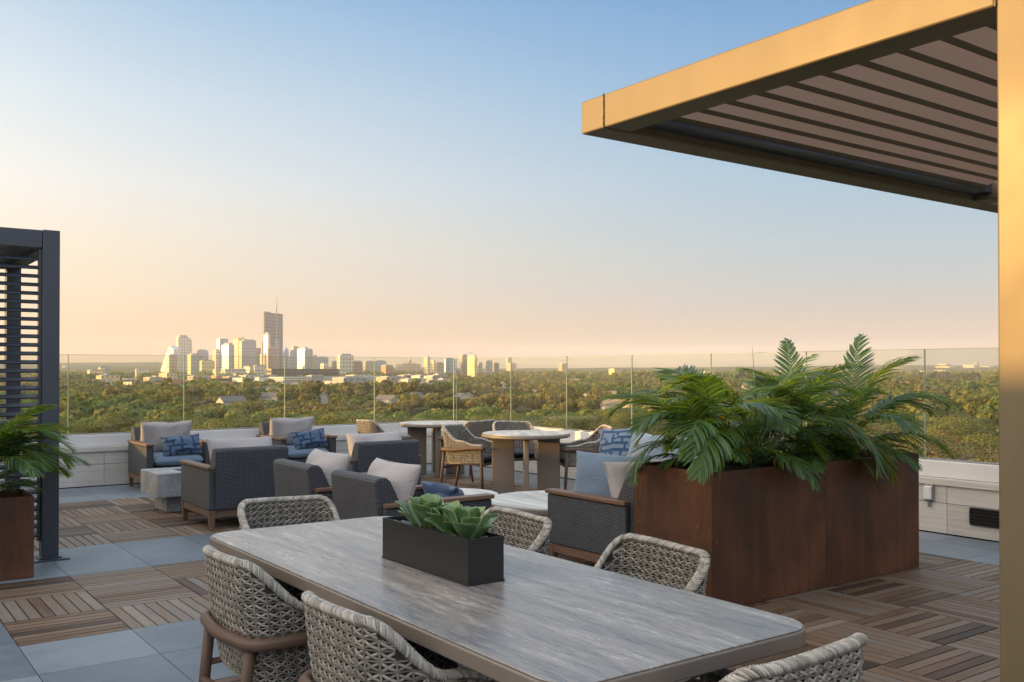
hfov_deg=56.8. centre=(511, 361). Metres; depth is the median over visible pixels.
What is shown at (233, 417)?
tree
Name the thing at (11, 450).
palm plant
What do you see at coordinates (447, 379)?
building
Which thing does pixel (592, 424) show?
tree
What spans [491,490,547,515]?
coffee table
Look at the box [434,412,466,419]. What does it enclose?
tree
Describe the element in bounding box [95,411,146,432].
tree
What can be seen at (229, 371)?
office building
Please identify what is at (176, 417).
tree
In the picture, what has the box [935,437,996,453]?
tree
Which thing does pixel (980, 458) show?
tree
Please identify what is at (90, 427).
tree
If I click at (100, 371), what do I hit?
office tower
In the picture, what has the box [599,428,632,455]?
throw pillow
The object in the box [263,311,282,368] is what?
skyscraper
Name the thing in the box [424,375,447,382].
building
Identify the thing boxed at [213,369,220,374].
office building
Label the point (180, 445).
throw pillow
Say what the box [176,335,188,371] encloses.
office tower
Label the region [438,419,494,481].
woven dining chair
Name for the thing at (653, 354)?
glass panel
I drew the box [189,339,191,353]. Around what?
office tower
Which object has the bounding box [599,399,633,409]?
house
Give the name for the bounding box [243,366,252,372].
office building
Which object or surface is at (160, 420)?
tree
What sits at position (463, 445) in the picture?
woven dining chair
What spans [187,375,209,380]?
building
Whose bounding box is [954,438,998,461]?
tree
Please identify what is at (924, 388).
glass panel
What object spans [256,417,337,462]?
wicker armchair
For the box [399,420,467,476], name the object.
round table
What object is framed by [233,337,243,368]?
office tower
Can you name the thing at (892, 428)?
tree
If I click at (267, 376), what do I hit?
building
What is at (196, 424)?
tree
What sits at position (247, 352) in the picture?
office tower
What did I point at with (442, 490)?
throw pillow
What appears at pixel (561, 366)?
office tower
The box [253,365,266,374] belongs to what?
office building
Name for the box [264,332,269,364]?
office tower
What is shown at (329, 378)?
parking garage
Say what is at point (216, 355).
office tower
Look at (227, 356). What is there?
office tower
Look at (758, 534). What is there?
corten planter
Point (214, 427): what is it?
tree
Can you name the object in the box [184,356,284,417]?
glass panel
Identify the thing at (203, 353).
office tower
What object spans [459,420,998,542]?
parapet wall
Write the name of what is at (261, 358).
office tower
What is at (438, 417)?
tree
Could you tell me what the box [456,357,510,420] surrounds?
glass panel
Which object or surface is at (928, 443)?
tree
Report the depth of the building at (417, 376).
1891.08 m
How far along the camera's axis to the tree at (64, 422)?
287.34 m
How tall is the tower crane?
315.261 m
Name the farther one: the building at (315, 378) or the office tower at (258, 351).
the office tower at (258, 351)
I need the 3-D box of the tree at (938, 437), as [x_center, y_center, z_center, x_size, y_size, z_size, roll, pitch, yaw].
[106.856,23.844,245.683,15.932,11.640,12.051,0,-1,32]
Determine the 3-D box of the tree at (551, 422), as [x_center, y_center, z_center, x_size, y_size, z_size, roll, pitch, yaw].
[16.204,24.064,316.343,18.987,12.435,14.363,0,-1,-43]
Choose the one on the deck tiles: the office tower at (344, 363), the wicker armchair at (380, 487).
the wicker armchair at (380, 487)
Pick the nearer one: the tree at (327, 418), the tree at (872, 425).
the tree at (872, 425)
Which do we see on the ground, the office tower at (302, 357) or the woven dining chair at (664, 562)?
the office tower at (302, 357)
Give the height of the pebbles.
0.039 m
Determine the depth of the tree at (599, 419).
319.21 m
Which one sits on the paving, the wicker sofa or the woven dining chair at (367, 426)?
the woven dining chair at (367, 426)
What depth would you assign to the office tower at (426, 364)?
3807.18 m
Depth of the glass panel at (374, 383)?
14.64 m
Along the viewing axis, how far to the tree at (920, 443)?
231.29 m
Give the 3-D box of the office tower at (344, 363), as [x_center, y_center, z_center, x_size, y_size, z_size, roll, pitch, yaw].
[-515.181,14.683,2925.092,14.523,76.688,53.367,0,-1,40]
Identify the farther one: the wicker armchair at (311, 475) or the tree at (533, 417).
the tree at (533, 417)
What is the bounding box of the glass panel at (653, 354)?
[631,353,710,426]
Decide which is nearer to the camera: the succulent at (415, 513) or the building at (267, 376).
the succulent at (415, 513)
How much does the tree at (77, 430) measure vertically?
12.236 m
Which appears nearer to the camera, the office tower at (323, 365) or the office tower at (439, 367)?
the office tower at (323, 365)
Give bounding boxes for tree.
[29,419,77,428]
[59,423,86,433]
[71,419,98,428]
[72,420,118,433]
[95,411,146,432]
[117,426,135,431]
[136,417,173,425]
[163,413,206,420]
[174,416,210,425]
[191,420,229,428]
[192,422,217,429]
[202,417,248,428]
[206,425,223,428]
[221,422,255,428]
[222,414,261,421]
[301,410,362,424]
[313,420,347,424]
[345,415,395,423]
[381,417,416,422]
[415,414,452,420]
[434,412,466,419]
[442,416,464,420]
[468,412,522,420]
[519,419,550,426]
[520,414,546,420]
[541,415,586,429]
[557,424,577,428]
[561,411,588,423]
[568,415,590,422]
[579,414,616,430]
[584,423,598,430]
[602,408,636,417]
[605,411,639,426]
[608,423,627,429]
[630,421,665,432]
[833,422,883,434]
[857,420,886,431]
[865,431,901,449]
[875,422,907,437]
[880,422,936,436]
[885,436,944,453]
[890,442,967,460]
[893,432,950,457]
[898,438,934,457]
[923,417,998,438]
[933,429,967,440]
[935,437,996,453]
[943,413,990,427]
[949,433,998,459]
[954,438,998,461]
[956,446,997,459]
[963,424,989,436]
[969,455,998,462]
[970,418,998,436]
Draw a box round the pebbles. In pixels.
[395,520,487,539]
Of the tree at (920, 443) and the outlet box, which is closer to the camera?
the outlet box
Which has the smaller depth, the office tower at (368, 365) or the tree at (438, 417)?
the tree at (438, 417)
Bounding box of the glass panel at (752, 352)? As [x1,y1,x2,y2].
[710,351,805,374]
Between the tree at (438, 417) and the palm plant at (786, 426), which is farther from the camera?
the tree at (438, 417)
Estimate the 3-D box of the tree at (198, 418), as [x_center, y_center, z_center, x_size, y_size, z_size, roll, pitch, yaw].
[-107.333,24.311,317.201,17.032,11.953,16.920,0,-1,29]
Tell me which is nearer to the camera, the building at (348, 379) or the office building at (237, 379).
the building at (348, 379)
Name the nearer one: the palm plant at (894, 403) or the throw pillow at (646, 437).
the palm plant at (894, 403)
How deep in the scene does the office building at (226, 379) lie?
1830.22 m
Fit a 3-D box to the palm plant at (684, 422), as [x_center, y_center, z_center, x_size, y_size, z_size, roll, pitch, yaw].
[1.323,0.416,6.343,1.511,0.805,1.396,0,-1,-36]
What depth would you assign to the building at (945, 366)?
6969.30 m
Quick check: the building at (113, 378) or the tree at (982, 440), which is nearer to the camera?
the tree at (982, 440)
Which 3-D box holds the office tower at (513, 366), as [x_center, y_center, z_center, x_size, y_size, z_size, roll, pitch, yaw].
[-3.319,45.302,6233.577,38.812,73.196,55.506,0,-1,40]
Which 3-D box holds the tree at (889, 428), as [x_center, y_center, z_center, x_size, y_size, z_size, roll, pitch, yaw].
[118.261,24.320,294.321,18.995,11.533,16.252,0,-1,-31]
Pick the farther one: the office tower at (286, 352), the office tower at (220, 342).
the office tower at (220, 342)
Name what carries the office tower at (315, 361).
on the ground
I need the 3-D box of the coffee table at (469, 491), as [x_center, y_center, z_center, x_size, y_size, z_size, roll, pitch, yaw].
[-0.577,1.394,8.681,0.920,0.359,0.920,0,-1,-36]
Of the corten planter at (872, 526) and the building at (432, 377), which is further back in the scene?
the building at (432, 377)
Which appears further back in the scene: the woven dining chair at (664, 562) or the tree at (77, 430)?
the tree at (77, 430)
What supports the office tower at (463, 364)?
on the ground
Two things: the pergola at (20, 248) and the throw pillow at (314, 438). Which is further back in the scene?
the throw pillow at (314, 438)
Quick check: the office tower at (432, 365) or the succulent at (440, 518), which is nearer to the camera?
the succulent at (440, 518)
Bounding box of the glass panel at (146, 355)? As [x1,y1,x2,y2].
[68,355,183,420]
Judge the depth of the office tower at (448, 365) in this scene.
3314.92 m
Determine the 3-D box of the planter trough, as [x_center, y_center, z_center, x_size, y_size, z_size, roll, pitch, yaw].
[-0.272,0.699,3.562,0.156,0.160,0.624,0,-1,-36]
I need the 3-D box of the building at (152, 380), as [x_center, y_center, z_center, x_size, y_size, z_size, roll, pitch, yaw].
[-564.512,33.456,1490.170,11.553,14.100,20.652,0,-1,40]
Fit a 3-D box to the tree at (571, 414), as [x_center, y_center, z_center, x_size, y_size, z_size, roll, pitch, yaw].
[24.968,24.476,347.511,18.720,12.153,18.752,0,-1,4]
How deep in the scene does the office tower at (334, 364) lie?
4007.03 m
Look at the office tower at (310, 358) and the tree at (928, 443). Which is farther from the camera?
the office tower at (310, 358)
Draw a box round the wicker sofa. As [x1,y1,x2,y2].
[545,457,696,562]
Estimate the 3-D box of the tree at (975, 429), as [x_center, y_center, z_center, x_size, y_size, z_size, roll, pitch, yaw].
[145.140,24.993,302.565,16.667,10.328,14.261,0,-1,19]
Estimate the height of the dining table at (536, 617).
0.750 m
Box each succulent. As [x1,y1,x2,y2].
[395,493,451,529]
[424,500,479,532]
[424,504,499,539]
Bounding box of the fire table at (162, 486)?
[140,467,190,512]
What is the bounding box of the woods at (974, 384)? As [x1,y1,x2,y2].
[0,374,998,394]
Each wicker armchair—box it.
[127,421,209,486]
[179,436,287,530]
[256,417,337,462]
[273,448,417,501]
[331,458,494,519]
[345,431,421,484]
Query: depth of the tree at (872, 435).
251.73 m
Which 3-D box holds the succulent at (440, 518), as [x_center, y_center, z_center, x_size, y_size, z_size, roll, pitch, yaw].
[-0.241,0.601,3.517,0.217,0.160,0.203,0,-1,20]
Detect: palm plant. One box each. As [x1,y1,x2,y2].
[0,404,90,492]
[598,364,829,485]
[627,347,871,492]
[725,338,901,486]
[759,334,959,473]
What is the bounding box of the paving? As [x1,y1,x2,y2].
[0,464,998,681]
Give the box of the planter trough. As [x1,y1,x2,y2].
[382,515,504,586]
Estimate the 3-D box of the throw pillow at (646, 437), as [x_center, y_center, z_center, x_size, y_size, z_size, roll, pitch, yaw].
[1.292,0.899,9.223,0.229,0.468,0.473,0,-1,-36]
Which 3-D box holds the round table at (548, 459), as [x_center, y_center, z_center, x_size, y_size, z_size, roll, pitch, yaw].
[0.167,1.228,11.406,1.070,0.740,1.070,0,-1,0]
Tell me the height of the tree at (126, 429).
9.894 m
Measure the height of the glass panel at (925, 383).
1.030 m
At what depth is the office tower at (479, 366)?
3703.89 m
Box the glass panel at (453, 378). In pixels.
[381,357,453,420]
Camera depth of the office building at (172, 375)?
2311.22 m
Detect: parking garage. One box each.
[269,376,304,382]
[300,376,380,381]
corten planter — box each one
[0,489,33,580]
[634,457,825,604]
[770,449,918,586]
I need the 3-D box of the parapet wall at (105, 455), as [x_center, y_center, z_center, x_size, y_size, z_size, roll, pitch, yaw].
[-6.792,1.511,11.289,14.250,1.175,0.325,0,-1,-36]
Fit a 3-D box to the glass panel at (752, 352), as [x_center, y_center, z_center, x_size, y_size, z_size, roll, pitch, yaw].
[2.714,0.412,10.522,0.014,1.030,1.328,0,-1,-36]
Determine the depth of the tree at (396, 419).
304.64 m
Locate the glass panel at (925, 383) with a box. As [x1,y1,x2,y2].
[924,348,979,457]
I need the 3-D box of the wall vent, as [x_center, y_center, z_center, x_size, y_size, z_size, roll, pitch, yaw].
[4.202,1.372,8.239,0.015,0.156,0.450,0,-1,-36]
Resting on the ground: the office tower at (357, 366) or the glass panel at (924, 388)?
the office tower at (357, 366)
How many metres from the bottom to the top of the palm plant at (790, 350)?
1.093 m
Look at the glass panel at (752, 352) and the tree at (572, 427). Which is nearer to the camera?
the glass panel at (752, 352)
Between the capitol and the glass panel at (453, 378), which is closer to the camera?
the glass panel at (453, 378)
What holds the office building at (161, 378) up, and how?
on the ground
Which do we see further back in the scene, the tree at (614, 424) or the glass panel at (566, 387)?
the tree at (614, 424)
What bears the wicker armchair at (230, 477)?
on the deck tiles
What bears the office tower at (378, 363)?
on the ground
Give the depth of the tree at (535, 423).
314.30 m
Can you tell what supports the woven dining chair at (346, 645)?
on the deck tiles
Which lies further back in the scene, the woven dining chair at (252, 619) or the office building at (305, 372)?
the office building at (305, 372)
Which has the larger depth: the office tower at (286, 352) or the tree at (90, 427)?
the office tower at (286, 352)
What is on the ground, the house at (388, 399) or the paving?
the house at (388, 399)
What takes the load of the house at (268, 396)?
on the ground
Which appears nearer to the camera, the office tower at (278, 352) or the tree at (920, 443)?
the tree at (920, 443)
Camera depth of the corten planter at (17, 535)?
6.78 m
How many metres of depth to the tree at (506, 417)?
317.23 m
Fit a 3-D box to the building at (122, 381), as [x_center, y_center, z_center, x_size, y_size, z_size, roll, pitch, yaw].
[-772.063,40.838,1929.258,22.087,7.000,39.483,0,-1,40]
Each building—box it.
[96,375,119,383]
[121,380,142,382]
[143,377,164,380]
[145,378,160,382]
[159,373,177,377]
[172,378,182,383]
[184,378,231,381]
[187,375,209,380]
[211,375,230,377]
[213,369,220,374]
[221,369,245,374]
[222,376,239,377]
[232,378,254,381]
[239,375,263,377]
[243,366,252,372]
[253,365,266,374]
[255,377,265,382]
[261,374,276,379]
[265,369,339,376]
[306,375,323,383]
[332,377,367,383]
[345,374,370,375]
[376,376,406,382]
[398,378,425,382]
[411,375,426,378]
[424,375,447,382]
[438,378,450,381]
[935,366,955,367]
[963,365,978,367]
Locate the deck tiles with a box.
[0,474,999,681]
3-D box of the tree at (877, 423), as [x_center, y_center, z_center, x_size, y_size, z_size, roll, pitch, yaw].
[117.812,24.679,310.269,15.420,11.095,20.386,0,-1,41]
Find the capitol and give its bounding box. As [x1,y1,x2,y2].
[396,358,420,371]
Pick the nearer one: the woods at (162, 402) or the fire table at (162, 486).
the fire table at (162, 486)
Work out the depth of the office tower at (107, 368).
3217.68 m
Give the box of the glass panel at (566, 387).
[566,355,631,428]
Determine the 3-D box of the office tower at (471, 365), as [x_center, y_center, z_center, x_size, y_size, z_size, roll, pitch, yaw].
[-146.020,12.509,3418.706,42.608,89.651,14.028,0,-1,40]
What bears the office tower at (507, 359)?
on the ground
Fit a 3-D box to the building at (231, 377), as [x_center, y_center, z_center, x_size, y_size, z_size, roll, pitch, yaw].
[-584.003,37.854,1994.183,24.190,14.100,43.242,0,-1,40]
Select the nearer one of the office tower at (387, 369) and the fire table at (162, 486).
the fire table at (162, 486)
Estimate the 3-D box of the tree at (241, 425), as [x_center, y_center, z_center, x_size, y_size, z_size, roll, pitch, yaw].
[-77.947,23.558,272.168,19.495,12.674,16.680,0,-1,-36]
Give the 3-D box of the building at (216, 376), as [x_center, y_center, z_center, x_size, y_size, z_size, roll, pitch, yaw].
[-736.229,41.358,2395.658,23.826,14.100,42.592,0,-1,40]
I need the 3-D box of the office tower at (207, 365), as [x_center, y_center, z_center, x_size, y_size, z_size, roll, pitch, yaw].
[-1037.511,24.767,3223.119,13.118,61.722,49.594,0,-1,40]
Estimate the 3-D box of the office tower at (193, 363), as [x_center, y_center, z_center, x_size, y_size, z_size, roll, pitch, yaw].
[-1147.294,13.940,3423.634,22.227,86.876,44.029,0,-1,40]
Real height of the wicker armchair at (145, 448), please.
0.837 m
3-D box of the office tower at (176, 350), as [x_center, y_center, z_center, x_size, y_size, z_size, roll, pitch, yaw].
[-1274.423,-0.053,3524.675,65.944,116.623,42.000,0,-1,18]
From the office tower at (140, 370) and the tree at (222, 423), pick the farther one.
the office tower at (140, 370)
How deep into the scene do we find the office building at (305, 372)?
2392.40 m
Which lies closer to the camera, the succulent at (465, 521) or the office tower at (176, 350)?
the succulent at (465, 521)
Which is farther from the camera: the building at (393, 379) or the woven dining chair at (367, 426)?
the building at (393, 379)
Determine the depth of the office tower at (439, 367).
3510.56 m
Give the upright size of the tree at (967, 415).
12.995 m
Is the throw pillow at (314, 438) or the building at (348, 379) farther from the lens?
the building at (348, 379)
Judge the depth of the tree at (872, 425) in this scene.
282.18 m
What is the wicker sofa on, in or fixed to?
on the deck tiles
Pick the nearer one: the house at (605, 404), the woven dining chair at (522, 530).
the woven dining chair at (522, 530)
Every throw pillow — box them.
[160,434,202,456]
[291,428,327,449]
[421,481,463,496]
[574,450,651,496]
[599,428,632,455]
[626,433,663,459]
[654,443,687,459]
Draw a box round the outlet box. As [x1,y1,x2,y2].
[923,484,933,506]
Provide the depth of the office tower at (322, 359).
4320.39 m
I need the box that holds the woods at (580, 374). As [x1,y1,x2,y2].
[0,369,998,380]
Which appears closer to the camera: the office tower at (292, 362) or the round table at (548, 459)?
the round table at (548, 459)
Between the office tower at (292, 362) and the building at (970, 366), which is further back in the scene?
the building at (970, 366)
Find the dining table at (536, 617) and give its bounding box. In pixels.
[210,516,805,681]
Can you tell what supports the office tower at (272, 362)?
on the ground
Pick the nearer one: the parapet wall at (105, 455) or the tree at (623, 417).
the parapet wall at (105, 455)
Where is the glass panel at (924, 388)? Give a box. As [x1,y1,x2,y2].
[806,349,924,457]
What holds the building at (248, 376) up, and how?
on the ground
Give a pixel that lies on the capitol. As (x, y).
(410, 366)
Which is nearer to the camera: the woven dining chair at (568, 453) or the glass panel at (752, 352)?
the glass panel at (752, 352)
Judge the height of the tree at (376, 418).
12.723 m
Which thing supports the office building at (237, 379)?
on the ground
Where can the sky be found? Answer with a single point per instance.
(416, 179)
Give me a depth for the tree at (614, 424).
290.54 m
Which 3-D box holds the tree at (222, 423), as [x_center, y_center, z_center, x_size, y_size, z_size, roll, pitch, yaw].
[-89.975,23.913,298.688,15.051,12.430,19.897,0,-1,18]
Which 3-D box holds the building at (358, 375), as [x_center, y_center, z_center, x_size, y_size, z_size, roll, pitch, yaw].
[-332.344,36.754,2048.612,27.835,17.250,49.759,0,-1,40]
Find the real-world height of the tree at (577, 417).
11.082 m
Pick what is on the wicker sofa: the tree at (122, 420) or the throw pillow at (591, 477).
the throw pillow at (591, 477)
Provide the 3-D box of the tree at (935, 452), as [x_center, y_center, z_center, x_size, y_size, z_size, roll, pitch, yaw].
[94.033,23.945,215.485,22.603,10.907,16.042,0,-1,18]
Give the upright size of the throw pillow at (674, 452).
0.408 m
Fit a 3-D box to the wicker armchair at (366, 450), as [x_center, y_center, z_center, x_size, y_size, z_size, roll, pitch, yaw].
[-1.532,1.170,10.122,0.824,0.837,0.939,0,-1,-36]
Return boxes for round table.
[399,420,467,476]
[481,430,569,493]
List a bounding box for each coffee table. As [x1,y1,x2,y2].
[460,488,497,494]
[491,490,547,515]
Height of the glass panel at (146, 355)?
1.030 m
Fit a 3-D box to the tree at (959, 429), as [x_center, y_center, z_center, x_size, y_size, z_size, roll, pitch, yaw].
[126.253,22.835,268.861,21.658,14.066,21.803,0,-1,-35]
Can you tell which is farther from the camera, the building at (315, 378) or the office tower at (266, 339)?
the office tower at (266, 339)
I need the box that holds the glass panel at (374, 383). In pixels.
[285,356,374,420]
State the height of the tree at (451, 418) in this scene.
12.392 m
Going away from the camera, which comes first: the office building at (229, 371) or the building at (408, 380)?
the building at (408, 380)
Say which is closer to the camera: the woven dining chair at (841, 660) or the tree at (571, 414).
the woven dining chair at (841, 660)
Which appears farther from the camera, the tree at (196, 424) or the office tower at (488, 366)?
the office tower at (488, 366)
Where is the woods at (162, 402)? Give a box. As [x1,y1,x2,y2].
[0,379,998,461]
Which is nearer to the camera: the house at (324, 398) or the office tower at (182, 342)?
the house at (324, 398)
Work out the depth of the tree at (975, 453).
210.82 m
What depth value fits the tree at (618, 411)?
346.11 m
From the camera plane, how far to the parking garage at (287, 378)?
1764.02 m
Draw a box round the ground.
[0,362,998,420]
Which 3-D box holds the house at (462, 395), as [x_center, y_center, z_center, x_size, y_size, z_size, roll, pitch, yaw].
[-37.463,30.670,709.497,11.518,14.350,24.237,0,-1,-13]
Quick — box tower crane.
[275,305,276,347]
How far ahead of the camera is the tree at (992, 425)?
317.94 m
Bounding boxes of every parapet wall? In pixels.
[0,420,450,489]
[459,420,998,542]
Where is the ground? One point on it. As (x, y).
(133, 366)
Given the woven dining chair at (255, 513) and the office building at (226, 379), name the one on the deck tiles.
the woven dining chair at (255, 513)
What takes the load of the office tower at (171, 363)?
on the ground
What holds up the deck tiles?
on the roof slab
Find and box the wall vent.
[969,507,998,528]
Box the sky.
[0,0,998,367]
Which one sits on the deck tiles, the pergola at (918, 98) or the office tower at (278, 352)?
the pergola at (918, 98)
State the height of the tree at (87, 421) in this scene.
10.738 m
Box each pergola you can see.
[0,227,69,562]
[582,0,1023,681]
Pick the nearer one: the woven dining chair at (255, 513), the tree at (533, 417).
the woven dining chair at (255, 513)
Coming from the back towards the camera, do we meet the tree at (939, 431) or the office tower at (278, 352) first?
the office tower at (278, 352)
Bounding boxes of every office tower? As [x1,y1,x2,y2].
[87,368,104,374]
[99,365,109,373]
[135,368,149,376]
[160,346,180,372]
[167,354,176,372]
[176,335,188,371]
[187,353,201,374]
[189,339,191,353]
[196,346,207,359]
[200,360,214,371]
[213,349,219,368]
[217,339,227,368]
[221,343,233,368]
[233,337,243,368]
[239,339,255,368]
[256,348,260,364]
[260,353,262,364]
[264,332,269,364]
[267,346,277,368]
[275,339,278,368]
[283,347,288,368]
[289,350,296,368]
[297,347,308,368]
[309,349,312,368]
[313,355,317,368]
[318,356,327,368]
[320,363,327,368]
[332,361,336,368]
[337,354,352,374]
[353,361,361,373]
[363,361,373,371]
[375,360,385,370]
[381,365,392,374]
[424,356,429,373]
[430,361,435,373]
[435,362,443,373]
[444,358,455,373]
[460,354,467,375]
[467,353,476,376]
[477,362,481,372]
[485,360,492,373]
[493,362,498,371]
[506,357,509,369]
[507,363,515,370]
[558,363,567,370]
[609,368,615,374]
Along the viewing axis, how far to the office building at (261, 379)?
1804.80 m
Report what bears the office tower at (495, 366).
on the ground
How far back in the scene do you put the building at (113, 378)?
1876.69 m
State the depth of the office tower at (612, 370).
2205.09 m
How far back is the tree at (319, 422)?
308.90 m
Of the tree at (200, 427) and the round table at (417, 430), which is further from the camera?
the tree at (200, 427)
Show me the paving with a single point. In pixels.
(170, 652)
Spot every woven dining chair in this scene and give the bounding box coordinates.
[198,545,312,681]
[237,495,339,576]
[298,590,493,681]
[356,419,412,439]
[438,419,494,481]
[439,424,491,488]
[476,506,551,554]
[492,420,536,460]
[560,424,612,489]
[594,533,709,681]
[700,632,867,681]
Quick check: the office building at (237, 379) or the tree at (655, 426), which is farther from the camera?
the office building at (237, 379)
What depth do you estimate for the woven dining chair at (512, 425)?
12.63 m
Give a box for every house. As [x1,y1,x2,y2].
[215,396,246,405]
[256,392,278,400]
[317,393,329,403]
[375,395,398,403]
[454,392,470,398]
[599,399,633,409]
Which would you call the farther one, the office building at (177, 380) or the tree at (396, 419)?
the office building at (177, 380)
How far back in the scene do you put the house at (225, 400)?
565.54 m

